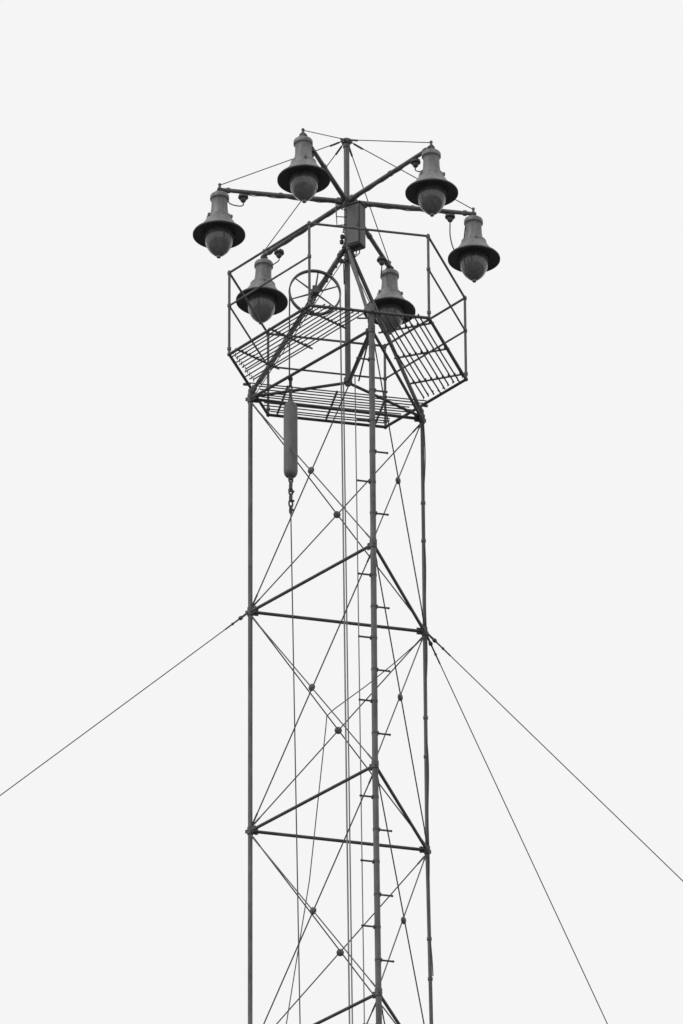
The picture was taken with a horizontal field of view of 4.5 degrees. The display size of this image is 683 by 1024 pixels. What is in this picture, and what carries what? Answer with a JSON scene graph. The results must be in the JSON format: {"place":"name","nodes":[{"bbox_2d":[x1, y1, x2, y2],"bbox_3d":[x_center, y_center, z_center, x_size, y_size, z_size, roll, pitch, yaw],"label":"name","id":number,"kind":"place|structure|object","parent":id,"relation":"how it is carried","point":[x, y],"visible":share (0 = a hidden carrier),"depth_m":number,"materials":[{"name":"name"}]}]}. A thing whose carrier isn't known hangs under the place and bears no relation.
{"place":"outdoors","nodes":[
{"label":"outdoors","id":0,"kind":"place"},
{"bbox_2d":[0,0,682,1023],"label":"sky","id":1,"kind":"structure","parent":0,"point":[554,472],"materials":[{"name":"white"}]},
{"label":"ground","id":2,"kind":"structure","parent":0,"visible":0},
{"bbox_2d":[218,128,474,1023],"bbox_3d":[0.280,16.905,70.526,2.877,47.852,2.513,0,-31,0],"label":"lamp tower","id":3,"kind":"structure","parent":2,"relation":"on","point":[370,311],"depth_m":80.97,"materials":[{"name":"metal"}]},
{"bbox_2d":[0,612,247,795],"bbox_3d":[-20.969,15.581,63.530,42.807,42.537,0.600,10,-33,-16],"label":"guy wire","id":4,"kind":"object","parent":3,"relation":"attached to","point":[240,618],"visible":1,"depth_m":79.74,"materials":[{"name":"metal"}]},
{"bbox_2d":[193,187,247,258],"bbox_3d":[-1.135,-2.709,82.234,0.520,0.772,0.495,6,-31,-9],"label":"pendant lamp","id":5,"kind":"object","parent":3,"relation":"hanging from","point":[218,232],"visible":1,"depth_m":82.09,"materials":[{"name":"metal"}]},
{"bbox_2d":[236,249,287,324],"bbox_3d":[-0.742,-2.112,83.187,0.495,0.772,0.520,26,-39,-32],"label":"pendant lamp","id":6,"kind":"object","parent":3,"relation":"hanging from","point":[268,301],"visible":0.99,"depth_m":83.06,"materials":[{"name":"metal"}]},
{"bbox_2d":[277,132,329,202],"bbox_3d":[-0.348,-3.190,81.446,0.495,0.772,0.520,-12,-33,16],"label":"pendant lamp","id":7,"kind":"object","parent":3,"relation":"hanging from","point":[303,177],"visible":1,"depth_m":81.29,"materials":[{"name":"metal"}]},
{"bbox_2d":[288,265,340,333],"bbox_3d":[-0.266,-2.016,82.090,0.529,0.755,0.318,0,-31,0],"label":"pulley wheel","id":8,"kind":"object","parent":3,"relation":"attached to","point":[315,290],"visible":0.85,"depth_m":82.01,"materials":[{"name":"paint"}]},
{"bbox_2d":[289,298,289,373],"bbox_3d":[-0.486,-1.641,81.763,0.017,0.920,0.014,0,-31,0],"label":"hoist rope","id":9,"kind":"object","parent":8,"relation":"hanging from","point":[289,335],"visible":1,"depth_m":81.78,"materials":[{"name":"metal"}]},
{"bbox_2d":[284,377,297,513],"bbox_3d":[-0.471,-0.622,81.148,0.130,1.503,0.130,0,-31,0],"label":"counterweight","id":10,"kind":"object","parent":9,"relation":"hanging from","point":[290,437],"visible":1,"depth_m":81.11,"materials":[{"name":"metal"}]},
{"bbox_2d":[290,514,300,1023],"bbox_3d":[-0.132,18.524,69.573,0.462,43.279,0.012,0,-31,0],"label":"hoist rope","id":11,"kind":"object","parent":10,"relation":"hanging from","point":[295,771],"visible":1,"depth_m":79.35,"materials":[{"name":"metal"}]},
{"bbox_2d":[339,292,349,1023],"bbox_3d":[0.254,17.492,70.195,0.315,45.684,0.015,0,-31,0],"label":"hoist rope","id":12,"kind":"object","parent":8,"relation":"hanging from","point":[344,666],"visible":1,"depth_m":79.89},
{"bbox_2d":[343,382,352,1023],"bbox_3d":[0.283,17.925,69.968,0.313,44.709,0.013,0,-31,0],"label":"hoist rope","id":13,"kind":"object","parent":3,"relation":"hanging from","point":[347,705],"visible":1,"depth_m":79.73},
{"bbox_2d":[335,197,366,282],"bbox_3d":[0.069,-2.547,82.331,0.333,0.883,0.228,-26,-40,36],"label":"control box","id":14,"kind":"object","parent":3,"relation":"attached to","point":[356,239],"visible":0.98,"depth_m":82.32,"materials":[{"name":"paint"}]},
{"bbox_2d":[347,206,358,243],"bbox_3d":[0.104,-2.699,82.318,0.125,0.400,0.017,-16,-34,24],"label":"box door","id":15,"kind":"structure","parent":14,"relation":"in","point":[353,212],"depth_m":82.32,"materials":[{"name":"paint"}]},
{"bbox_2d":[286,640,420,1023],"bbox_3d":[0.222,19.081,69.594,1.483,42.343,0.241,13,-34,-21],"label":"slack cable","id":16,"kind":"object","parent":3,"relation":"hanging from","point":[316,819],"visible":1,"depth_m":79.17,"materials":[{"name":"metal"}]},
{"bbox_2d":[354,377,364,1022],"bbox_3d":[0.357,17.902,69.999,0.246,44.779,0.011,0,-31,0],"label":"power cable","id":17,"kind":"object","parent":3,"relation":"attached to","point":[359,697],"visible":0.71,"depth_m":79.79,"materials":[{"name":"rubber"}]},
{"bbox_2d":[364,256,415,334],"bbox_3d":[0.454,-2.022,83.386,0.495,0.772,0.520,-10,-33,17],"label":"pendant lamp","id":18,"kind":"object","parent":3,"relation":"hanging from","point":[389,298],"visible":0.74,"depth_m":83.27,"materials":[{"name":"metal"}]},
{"bbox_2d":[405,145,457,216],"bbox_3d":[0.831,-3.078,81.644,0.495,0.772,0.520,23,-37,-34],"label":"pendant lamp","id":19,"kind":"object","parent":3,"relation":"hanging from","point":[431,190],"visible":1,"depth_m":81.49,"materials":[{"name":"metal"}]},
{"bbox_2d":[445,212,499,282],"bbox_3d":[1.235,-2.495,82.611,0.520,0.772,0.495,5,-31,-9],"label":"pendant lamp","id":20,"kind":"object","parent":3,"relation":"hanging from","point":[473,257],"visible":1,"depth_m":82.47,"materials":[{"name":"metal"}]},
{"bbox_2d":[427,636,607,1023],"bbox_3d":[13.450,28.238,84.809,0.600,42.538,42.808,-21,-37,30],"label":"guy wire","id":21,"kind":"object","parent":3,"relation":"attached to","point":[430,643],"visible":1,"depth_m":81.18,"materials":[{"name":"metal"}]},
{"bbox_2d":[428,633,682,880],"bbox_3d":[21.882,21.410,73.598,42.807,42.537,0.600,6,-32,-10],"label":"guy wire","id":22,"kind":"object","parent":3,"relation":"attached to","point":[434,640],"visible":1,"depth_m":80.55,"materials":[{"name":"metal"}]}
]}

